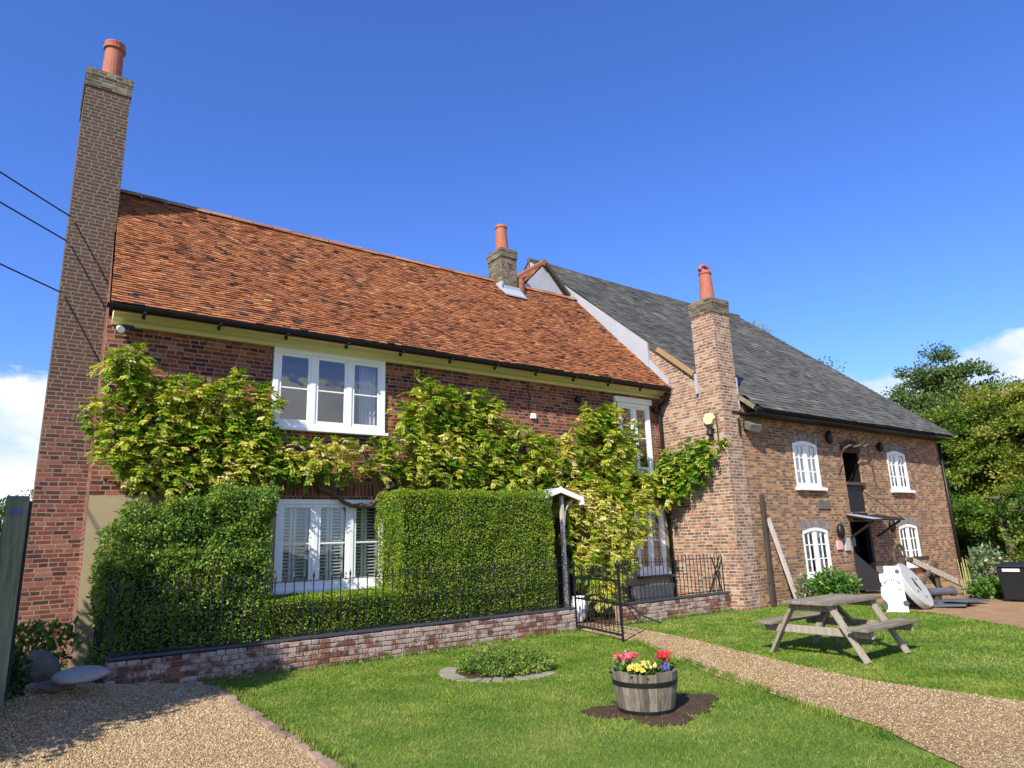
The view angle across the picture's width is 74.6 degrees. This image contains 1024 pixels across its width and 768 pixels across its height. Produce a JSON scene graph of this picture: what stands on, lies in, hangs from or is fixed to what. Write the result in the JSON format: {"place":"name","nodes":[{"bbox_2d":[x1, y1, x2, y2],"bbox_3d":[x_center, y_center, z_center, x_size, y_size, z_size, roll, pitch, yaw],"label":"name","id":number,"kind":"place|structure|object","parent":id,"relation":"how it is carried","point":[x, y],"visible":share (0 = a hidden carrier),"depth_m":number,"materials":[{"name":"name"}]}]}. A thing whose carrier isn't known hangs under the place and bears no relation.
{"place":"outdoors","nodes":[
{"label":"outdoors","id":0,"kind":"place"},
{"bbox_2d":[0,682,320,767],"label":"driveway","id":1,"kind":"structure","parent":0,"point":[176,751],"depth_m":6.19,"materials":[{"name":"beige gravel"}]},
{"bbox_2d":[4,645,33,701],"bbox_3d":[-5.789,3.316,7.545,0.736,0.794,0.811,8,-16,-35],"label":"corner plant","id":2,"kind":"object","parent":1,"relation":"on","point":[18,675],"visible":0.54,"depth_m":7.58,"materials":[{"name":"green plant"}]},
{"bbox_2d":[21,648,60,682],"bbox_3d":[-5.901,3.549,8.367,0.482,0.489,0.440,8,-16,-35],"label":"boulder","id":3,"kind":"object","parent":1,"relation":"on","point":[45,665],"visible":0.61,"depth_m":8.27,"materials":[{"name":"grey stone"}]},
{"bbox_2d":[34,680,75,691],"bbox_3d":[-5.318,3.512,7.831,0.272,0.095,0.464,6,-12,34],"label":"stone slab","id":4,"kind":"object","parent":1,"relation":"on","point":[48,686],"depth_m":7.73,"materials":[{"name":"grey stone"}]},
{"bbox_2d":[13,615,99,666],"bbox_3d":[-6.134,3.399,8.762,1.445,0.704,0.764,8,-16,-35],"label":"shrub","id":5,"kind":"object","parent":1,"relation":"on","point":[39,630],"visible":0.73,"depth_m":8.80,"materials":[{"name":"green plant"}]},
{"bbox_2d":[51,665,110,684],"bbox_3d":[-4.993,3.369,7.789,0.582,0.160,0.542,5,-9,-36],"label":"flat stone","id":6,"kind":"object","parent":1,"relation":"on","point":[82,674],"visible":1,"depth_m":7.65,"materials":[{"name":"grey stone"}]},
{"bbox_2d":[0,0,1023,527],"label":"sky","id":7,"kind":"structure","parent":0,"point":[847,176],"materials":[{"name":"blue"}]},
{"bbox_2d":[60,532,1020,670],"bbox_3d":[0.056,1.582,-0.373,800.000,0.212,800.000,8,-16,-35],"label":"ground","id":8,"kind":"structure","parent":0,"point":[972,551],"depth_m":27.59,"materials":[{"name":"brown soil"}]},
{"bbox_2d":[0,496,32,712],"bbox_3d":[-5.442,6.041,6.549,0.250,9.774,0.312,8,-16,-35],"label":"timber gate post","id":9,"kind":"object","parent":8,"relation":"on","point":[15,530],"visible":0.88,"depth_m":7.39,"materials":[{"name":"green wood"}]},
{"bbox_2d":[0,489,32,534],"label":"distant bush","id":10,"kind":"object","parent":8,"relation":"on","point":[2,507],"visible":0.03,"depth_m":33.90,"materials":[{"name":"green plant"}]},
{"bbox_2d":[187,681,343,767],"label":"brick edging","id":11,"kind":"object","parent":8,"relation":"on","point":[301,747],"visible":0.74,"depth_m":6.51,"materials":[{"name":"brick"}]},
{"bbox_2d":[103,607,575,683],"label":"wall","id":12,"kind":"structure","parent":8,"relation":"on","point":[306,652],"depth_m":10.03,"materials":[{"name":"brick"}]},
{"bbox_2d":[91,557,570,656],"bbox_3d":[-2.417,3.440,11.361,7.848,1.182,1.301,8,-16,-35],"label":"iron railing","id":13,"kind":"object","parent":12,"relation":"on","point":[114,587],"visible":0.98,"depth_m":10.12,"materials":[{"name":"black metal"}]},
{"bbox_2d":[572,561,624,641],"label":"garden gate","id":14,"kind":"structure","parent":12,"relation":"attached to","point":[602,601],"depth_m":12.08,"materials":[{"name":"metal"}]},
{"bbox_2d":[14,39,676,667],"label":"brick house","id":15,"kind":"structure","parent":8,"relation":"on","point":[326,339],"depth_m":13.06,"materials":[{"name":"red brick"}]},
{"bbox_2d":[0,263,60,291],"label":"power cable","id":16,"kind":"object","parent":15,"relation":"attached to","point":[29,277],"visible":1,"depth_m":11.41,"materials":[{"name":"black rubber"}]},
{"bbox_2d":[0,201,66,241],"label":"power cable","id":17,"kind":"object","parent":15,"relation":"attached to","point":[32,221],"visible":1,"depth_m":11.53,"materials":[{"name":"black rubber"}]},
{"bbox_2d":[0,171,69,216],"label":"power cable","id":18,"kind":"object","parent":15,"relation":"attached to","point":[34,193],"visible":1,"depth_m":11.58,"materials":[{"name":"black rubber"}]},
{"bbox_2d":[116,324,134,332],"bbox_3d":[-6.169,-0.866,10.714,0.235,0.158,0.218,8,-16,-35],"label":"wall bracket lamp","id":19,"kind":"object","parent":15,"relation":"attached to","point":[122,328],"visible":1,"depth_m":10.63,"materials":[{"name":"white glass"}]},
{"bbox_2d":[270,499,383,595],"bbox_3d":[-3.258,2.905,12.147,2.160,1.602,0.325,8,-16,-35],"label":"window","id":20,"kind":"structure","parent":15,"relation":"in","point":[315,505],"depth_m":12.05,"materials":[{"name":"white paint"}]},
{"bbox_2d":[271,347,388,436],"bbox_3d":[-3.457,0.210,12.743,2.270,1.552,0.385,8,-16,-35],"label":"window","id":21,"kind":"structure","parent":15,"relation":"in","point":[366,426],"depth_m":12.79,"materials":[{"name":"white paint"}]},
{"bbox_2d":[528,381,535,418],"bbox_3d":[0.457,0.370,15.495,0.181,0.871,0.068,8,-16,-35],"label":"alarm sensor","id":22,"kind":"object","parent":15,"relation":"attached to","point":[532,415],"visible":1,"depth_m":15.41,"materials":[{"name":"white paint"}]},
{"bbox_2d":[550,518,578,607],"bbox_3d":[1.174,4.135,15.153,0.830,2.160,0.098,8,-16,-35],"label":"door","id":23,"kind":"structure","parent":15,"relation":"in","point":[557,552],"depth_m":15.15,"materials":[{"name":"black paint"}]},
{"bbox_2d":[575,396,581,402],"bbox_3d":[1.605,0.385,16.274,0.170,0.180,0.183,8,-16,-35],"label":"wall lamp","id":24,"kind":"object","parent":15,"relation":"attached to","point":[578,399],"visible":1,"depth_m":16.21,"materials":[{"name":"black metal"}]},
{"bbox_2d":[613,395,657,474],"bbox_3d":[3.155,1.340,17.267,1.340,1.990,0.210,8,-16,-35],"label":"window","id":25,"kind":"structure","parent":15,"relation":"in","point":[633,404],"depth_m":17.41,"materials":[{"name":"white paint"}]},
{"bbox_2d":[634,509,674,578],"bbox_3d":[3.474,3.977,16.842,1.190,1.682,0.395,8,-16,-35],"label":"window","id":26,"kind":"structure","parent":15,"relation":"in","point":[650,545],"depth_m":16.83,"materials":[{"name":"white paint"}]},
{"bbox_2d":[652,407,657,412],"bbox_3d":[3.794,0.693,17.825,0.170,0.180,0.183,8,-16,-35],"label":"wall lamp","id":27,"kind":"object","parent":15,"relation":"attached to","point":[654,409],"visible":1,"depth_m":17.76,"materials":[{"name":"black metal"}]},
{"bbox_2d":[95,614,616,682],"bbox_3d":[-0.619,4.666,12.656,12.780,0.179,1.700,8,-16,-35],"label":"garden bed","id":28,"kind":"object","parent":8,"relation":"on","point":[588,619],"visible":0.09,"depth_m":14.44,"materials":[{"name":"soil"}]},
{"bbox_2d":[83,477,283,682],"bbox_3d":[-4.854,2.854,10.064,2.553,2.888,1.457,8,-16,-35],"label":"shaggy hedge","id":29,"kind":"object","parent":28,"relation":"on","point":[205,537],"visible":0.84,"depth_m":9.70,"materials":[{"name":"green plant"}]},
{"bbox_2d":[253,586,404,639],"bbox_3d":[-3.014,3.909,10.952,2.421,1.102,1.063,8,-16,-35],"label":"hedge","id":30,"kind":"object","parent":28,"relation":"on","point":[298,617],"visible":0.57,"depth_m":10.69,"materials":[{"name":"green plant"}]},
{"bbox_2d":[71,343,721,616],"bbox_3d":[-0.685,2.209,13.065,13.434,5.179,2.245,8,-16,-35],"label":"wisteria","id":31,"kind":"object","parent":28,"relation":"on","point":[130,375],"visible":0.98,"depth_m":13.06,"materials":[{"name":"green plant"}]},
{"bbox_2d":[373,487,557,624],"bbox_3d":[-0.816,3.406,12.824,3.543,2.786,1.215,8,-16,-35],"label":"clipped hedge","id":32,"kind":"object","parent":28,"relation":"on","point":[435,527],"visible":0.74,"depth_m":12.33,"materials":[{"name":"green plant"}]},
{"bbox_2d":[626,583,674,600],"bbox_3d":[3.269,5.019,15.731,1.220,0.620,0.400,8,-16,-35],"label":"trough planter","id":33,"kind":"object","parent":28,"relation":"on","point":[646,590],"visible":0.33,"depth_m":15.54,"materials":[{"name":"metal"}]},
{"bbox_2d":[615,562,661,624],"bbox_3d":[2.545,4.216,13.566,0.849,1.240,0.100,-5,-14,12],"label":"gate post","id":34,"kind":"object","parent":8,"relation":"on","point":[617,564],"visible":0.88,"depth_m":13.54,"materials":[{"name":"metal"}]},
{"bbox_2d":[615,592,731,624],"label":"wall","id":35,"kind":"structure","parent":8,"relation":"on","point":[659,608],"depth_m":14.51,"materials":[{"name":"brick"}]},
{"bbox_2d":[617,552,724,601],"bbox_3d":[3.570,4.235,14.847,3.421,0.880,0.074,8,-16,-35],"label":"iron railing","id":36,"kind":"object","parent":35,"relation":"on","point":[681,594],"visible":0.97,"depth_m":14.88,"materials":[{"name":"black metal"}]},
{"bbox_2d":[523,258,963,610],"bbox_3d":[5.718,1.708,25.691,12.040,11.457,15.880,8,-16,-35],"label":"brick mill","id":37,"kind":"object","parent":8,"relation":"on","point":[708,352],"visible":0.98,"depth_m":18.36,"materials":[{"name":"brick"}]},
{"bbox_2d":[703,413,714,435],"bbox_3d":[4.834,0.999,16.549,0.220,0.569,0.312,8,-16,-35],"label":"security light","id":38,"kind":"object","parent":37,"relation":"attached to","point":[708,418],"visible":1,"depth_m":16.52,"materials":[{"name":"plastic"}]},
{"bbox_2d":[719,437,730,449],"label":"wall plant","id":39,"kind":"object","parent":37,"relation":"attached to","point":[722,443],"depth_m":16.17,"materials":[{"name":"green plant"}]},
{"bbox_2d":[737,418,761,435],"bbox_3d":[5.883,1.063,16.636,0.546,0.450,0.294,4,-14,-23],"label":"projecting stone bracket","id":40,"kind":"object","parent":37,"relation":"attached to","point":[752,426],"visible":1,"depth_m":16.58,"materials":[{"name":"grey stone"}]},
{"bbox_2d":[788,433,827,490],"bbox_3d":[7.921,2.105,18.129,1.460,1.535,0.280,8,-16,-35],"label":"window","id":41,"kind":"structure","parent":37,"relation":"in","point":[805,441],"depth_m":18.15,"materials":[{"name":"white paint"}]},
{"bbox_2d":[798,519,831,579],"bbox_3d":[7.964,4.314,17.581,1.470,1.525,0.280,8,-16,-35],"label":"window","id":42,"kind":"structure","parent":37,"relation":"in","point":[815,527],"depth_m":17.61,"materials":[{"name":"white paint"}]},
{"bbox_2d":[825,430,832,443],"bbox_3d":[8.911,1.500,18.880,0.220,0.400,0.188,8,-16,-35],"label":"wall lantern","id":43,"kind":"object","parent":37,"relation":"attached to","point":[829,437],"depth_m":18.81,"materials":[{"name":"black paint"}]},
{"bbox_2d":[836,540,843,549],"bbox_3d":[8.874,4.361,18.193,0.280,0.240,0.045,8,-16,-35],"label":"wall plaque","id":44,"kind":"object","parent":37,"relation":"attached to","point":[839,544],"depth_m":18.15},
{"bbox_2d":[837,524,844,537],"bbox_3d":[8.919,3.989,18.234,0.260,0.400,0.188,8,-16,-35],"label":"wall lantern","id":45,"kind":"object","parent":37,"relation":"attached to","point":[840,531],"depth_m":18.16,"materials":[{"name":"black paint"}]},
{"bbox_2d":[843,538,851,550],"bbox_3d":[9.197,4.394,18.426,0.280,0.340,0.045,8,-16,-35],"label":"wall notice","id":46,"kind":"object","parent":37,"relation":"attached to","point":[847,544],"depth_m":18.39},
{"bbox_2d":[842,453,865,511],"bbox_3d":[9.724,2.872,19.591,0.950,1.720,0.500,8,-16,-35],"label":"loading door","id":47,"kind":"structure","parent":37,"relation":"in","point":[850,461],"depth_m":19.72,"materials":[{"name":"black paint"}]},
{"bbox_2d":[849,521,878,592],"bbox_3d":[9.776,4.887,19.057,1.150,1.910,0.430,8,-16,-35],"label":"door","id":48,"kind":"structure","parent":37,"relation":"in","point":[855,541],"depth_m":19.34,"materials":[{"name":"black paint"}]},
{"bbox_2d":[854,552,880,589],"bbox_3d":[9.806,5.103,18.341,0.763,1.000,0.046,-5,-14,14],"label":"half door","id":49,"kind":"structure","parent":37,"relation":"in","point":[870,577],"depth_m":18.32,"materials":[{"name":"black paint"}]},
{"bbox_2d":[876,442,882,451],"bbox_3d":[11.216,1.920,20.489,0.140,0.320,0.188,8,-16,-35],"label":"wall lantern","id":50,"kind":"object","parent":37,"relation":"attached to","point":[879,446],"depth_m":20.44,"materials":[{"name":"black paint"}]},
{"bbox_2d":[888,520,895,531],"bbox_3d":[11.281,4.194,19.941,0.240,0.400,0.188,8,-16,-35],"label":"wall lantern","id":51,"kind":"object","parent":37,"relation":"attached to","point":[892,522],"depth_m":19.87,"materials":[{"name":"black paint"}]},
{"bbox_2d":[883,445,915,492],"bbox_3d":[12.078,2.659,21.084,1.480,1.505,0.280,8,-16,-35],"label":"window","id":52,"kind":"structure","parent":37,"relation":"in","point":[895,452],"depth_m":21.11,"materials":[{"name":"white paint"}]},
{"bbox_2d":[895,517,922,567],"bbox_3d":[12.168,4.839,20.579,1.470,1.505,0.280,8,-16,-35],"label":"window","id":53,"kind":"structure","parent":37,"relation":"in","point":[909,523],"depth_m":20.67,"materials":[{"name":"white paint"}]},
{"bbox_2d":[749,321,770,333],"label":"distant tree","id":54,"kind":"object","parent":8,"relation":"on","point":[758,324],"depth_m":44.12,"materials":[{"name":"green plant"}]},
{"bbox_2d":[818,356,845,371],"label":"distant tree","id":55,"kind":"object","parent":8,"relation":"on","point":[832,363],"visible":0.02,"depth_m":41.60,"materials":[{"name":"green plant"}]},
{"bbox_2d":[880,340,1021,563],"bbox_3d":[20.631,3.489,33.267,7.744,10.653,8.811,8,-16,-35],"label":"tall tree","id":56,"kind":"object","parent":8,"relation":"on","point":[937,384],"visible":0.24,"depth_m":32.18,"materials":[{"name":"green plant"}]},
{"bbox_2d":[911,398,1016,563],"bbox_3d":[17.234,4.196,28.002,5.643,7.104,6.304,8,-16,-35],"label":"dense tree","id":57,"kind":"object","parent":8,"relation":"on","point":[958,479],"visible":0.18,"depth_m":26.80,"materials":[{"name":"green plant"}]},
{"bbox_2d":[919,379,1023,559],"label":"turning tree","id":58,"kind":"object","parent":8,"relation":"on","point":[1013,408],"visible":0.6,"depth_m":26.35,"materials":[{"name":"green plant"}]},
{"bbox_2d":[950,474,1023,565],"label":"tree","id":59,"kind":"object","parent":8,"relation":"on","point":[1016,506],"visible":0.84,"depth_m":24.53,"materials":[{"name":"green plant"}]},
{"bbox_2d":[976,458,1022,553],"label":"backdrop tree","id":60,"kind":"object","parent":8,"relation":"on","point":[997,529],"visible":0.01,"depth_m":29.27,"materials":[{"name":"green plant"}]},
{"bbox_2d":[997,378,1023,450],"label":"tree","id":61,"kind":"object","parent":8,"relation":"on","point":[1010,387],"visible":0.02,"depth_m":37.36,"materials":[{"name":"green plant"}]},
{"bbox_2d":[196,602,1023,767],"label":"lawn","id":62,"kind":"structure","parent":0,"point":[672,760],"depth_m":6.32,"materials":[{"name":"green plant"}]},
{"bbox_2d":[438,667,556,682],"bbox_3d":[-0.322,3.853,8.824,1.661,0.081,0.853,-7,-14,22],"label":"bed edging","id":63,"kind":"object","parent":62,"relation":"on","point":[449,672],"visible":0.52,"depth_m":8.71,"materials":[{"name":"stone"}]},
{"bbox_2d":[455,662,549,678],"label":"bed soil","id":64,"kind":"structure","parent":62,"relation":"on","point":[476,675],"depth_m":8.85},
{"bbox_2d":[457,645,554,677],"bbox_3d":[-0.086,3.776,9.273,1.384,0.392,1.381,8,-16,-35],"label":"shrub","id":65,"kind":"object","parent":64,"relation":"on","point":[521,658],"visible":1,"depth_m":8.99,"materials":[{"name":"green plant"}]},
{"bbox_2d":[580,693,718,725],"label":"bare soil","id":66,"kind":"structure","parent":62,"relation":"on","point":[670,718],"depth_m":6.67,"materials":[{"name":"brown soil"}]},
{"bbox_2d":[611,663,677,715],"bbox_3d":[1.350,3.093,6.812,0.670,0.411,0.667,8,-16,-35],"label":"barrel planter","id":67,"kind":"object","parent":66,"relation":"on","point":[642,695],"visible":0.83,"depth_m":6.55,"materials":[{"name":"wood"}]},
{"bbox_2d":[607,650,641,673],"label":"flowering plant","id":68,"kind":"object","parent":67,"relation":"in","point":[625,657],"visible":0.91,"depth_m":6.85,"materials":[{"name":"pink plant"}]},
{"bbox_2d":[627,663,655,678],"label":"flowering plant","id":69,"kind":"object","parent":67,"relation":"in","point":[637,668],"visible":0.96,"depth_m":6.67,"materials":[{"name":"yellow plant"}]},
{"bbox_2d":[641,660,660,673],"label":"flowering plant","id":70,"kind":"object","parent":67,"relation":"in","point":[653,665],"visible":0.57,"depth_m":6.79,"materials":[{"name":"yellow plant"}]},
{"bbox_2d":[655,662,673,672],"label":"flowering plant","id":71,"kind":"object","parent":67,"relation":"in","point":[665,667],"visible":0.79,"depth_m":6.73,"materials":[{"name":"blue plant"}]},
{"bbox_2d":[654,650,678,669],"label":"flowering plant","id":72,"kind":"object","parent":67,"relation":"on","point":[663,657],"visible":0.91,"depth_m":6.93,"materials":[{"name":"red plant"}]},
{"bbox_2d":[759,495,775,607],"bbox_3d":[6.144,3.991,16.165,0.116,2.629,0.340,-9,-15,27],"label":"leaning post","id":73,"kind":"object","parent":62,"relation":"on","point":[767,553],"visible":1,"depth_m":16.12,"materials":[{"name":"brown wood"}]},
{"bbox_2d":[767,518,798,598],"bbox_3d":[6.575,4.296,16.283,0.613,2.078,0.114,-2,-13,2],"label":"leaning board","id":74,"kind":"object","parent":62,"relation":"on","point":[781,555],"visible":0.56,"depth_m":16.28,"materials":[{"name":"beige wood"}]},
{"bbox_2d":[794,572,813,597],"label":"weed clump","id":75,"kind":"object","parent":62,"relation":"on","point":[804,593],"visible":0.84,"depth_m":16.08,"materials":[{"name":"green plant"}]},
{"bbox_2d":[806,565,862,596],"bbox_3d":[7.827,4.966,16.491,1.865,1.007,1.204,8,-16,-35],"label":"green shrub","id":76,"kind":"object","parent":62,"relation":"on","point":[832,581],"visible":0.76,"depth_m":16.23,"materials":[{"name":"green plant"}]},
{"bbox_2d":[755,594,918,663],"bbox_3d":[4.668,3.487,9.705,1.446,0.760,1.686,8,-16,-35],"label":"picnic table","id":77,"kind":"object","parent":62,"relation":"on","point":[826,605],"visible":0.99,"depth_m":9.54,"materials":[{"name":"grey wood"}]},
{"bbox_2d":[878,566,909,611],"bbox_3d":[8.153,4.377,14.399,0.507,0.920,0.495,-8,-14,23],"label":"sign board","id":78,"kind":"object","parent":62,"relation":"on","point":[892,590],"visible":1,"depth_m":14.26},
{"bbox_2d":[578,622,1023,767],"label":"path","id":79,"kind":"structure","parent":0,"point":[990,738],"depth_m":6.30,"materials":[{"name":"beige gravel"}]},
{"bbox_2d":[570,596,586,621],"bbox_3d":[1.396,4.708,14.084,0.370,0.500,0.364,8,-16,-35],"label":"white pot","id":80,"kind":"object","parent":79,"relation":"on","point":[578,605],"visible":0.46,"depth_m":13.95,"materials":[{"name":"ceramic"}]},
{"bbox_2d":[932,596,942,599],"bbox_3d":[9.908,5.017,15.680,0.200,0.140,0.170,8,-16,-35],"label":"pipe block","id":81,"kind":"object","parent":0,"point":[936,597],"depth_m":15.61,"materials":[{"name":"brown wood"}]},
{"bbox_2d":[927,586,957,595],"bbox_3d":[10.021,4.854,15.702,0.725,0.224,0.230,1,-14,-13],"label":"old pipe","id":82,"kind":"object","parent":81,"relation":"on","point":[950,590],"visible":0.9,"depth_m":15.63,"materials":[{"name":"metal"}]},
{"bbox_2d":[859,579,1023,627],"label":"yard","id":83,"kind":"structure","parent":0,"point":[1003,611],"depth_m":14.06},
{"bbox_2d":[905,593,917,605],"bbox_3d":[9.032,4.819,15.117,0.688,0.445,0.590,8,-16,-35],"label":"prop stone","id":84,"kind":"object","parent":83,"relation":"on","point":[910,601],"visible":0.08,"depth_m":14.92,"materials":[{"name":"grey stone"}]},
{"bbox_2d":[893,563,933,608],"bbox_3d":[8.741,4.405,14.653,1.044,0.961,0.657,8,-16,-35],"label":"millstone","id":85,"kind":"object","parent":83,"relation":"on","point":[916,591],"visible":0.91,"depth_m":14.42,"materials":[{"name":"stone"}]},
{"bbox_2d":[892,543,970,590],"bbox_3d":[10.931,4.780,17.346,1.887,1.357,1.328,8,-16,-35],"label":"farm machine","id":86,"kind":"object","parent":83,"relation":"on","point":[930,570],"visible":0.68,"depth_m":17.29,"materials":[{"name":"brown wood"}]},
{"bbox_2d":[933,603,967,606],"bbox_3d":[9.441,4.812,14.639,0.800,0.066,0.500,-12,-16,35],"label":"slate slab","id":87,"kind":"object","parent":83,"relation":"on","point":[952,605],"depth_m":14.46,"materials":[{"name":"grey stone"}]},
{"bbox_2d":[933,600,972,603],"bbox_3d":[9.787,4.866,15.010,0.700,0.035,0.600,-5,-14,13],"label":"slate slab","id":88,"kind":"object","parent":87,"relation":"on","point":[938,601],"depth_m":14.80,"materials":[{"name":"grey stone"}]},
{"bbox_2d":[943,600,978,602],"bbox_3d":[9.800,4.745,14.670,0.500,0.074,0.500,6,-16,-31],"label":"slate slab","id":89,"kind":"object","parent":88,"relation":"on","point":[961,601],"depth_m":14.53,"materials":[{"name":"grey stone"}]},
{"bbox_2d":[944,598,989,601],"bbox_3d":[10.188,4.843,15.060,0.700,0.062,0.500,0,-13,-9],"label":"slate slab","id":90,"kind":"object","parent":88,"relation":"on","point":[971,599],"depth_m":15.00,"materials":[{"name":"grey stone"}]},
{"bbox_2d":[957,558,970,595],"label":"stake plant","id":91,"kind":"object","parent":83,"relation":"on","point":[965,574],"visible":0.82,"depth_m":16.95,"materials":[{"name":"yellow plant"}]},
{"bbox_2d":[960,574,1003,599],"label":"leafy plant","id":92,"kind":"object","parent":83,"relation":"on","point":[987,588],"visible":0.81,"depth_m":15.97,"materials":[{"name":"green plant"}]},
{"bbox_2d":[964,540,1014,580],"bbox_3d":[12.181,4.717,17.133,1.443,1.447,1.095,8,-16,-35],"label":"flowering shrub","id":93,"kind":"object","parent":83,"relation":"on","point":[982,562],"visible":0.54,"depth_m":17.08,"materials":[{"name":"green plant"}]},
{"bbox_2d":[995,562,1023,600],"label":"wheeled bin","id":94,"kind":"object","parent":83,"relation":"on","point":[1011,576],"visible":1,"depth_m":15.10,"materials":[{"name":"black plastic"}]}
]}

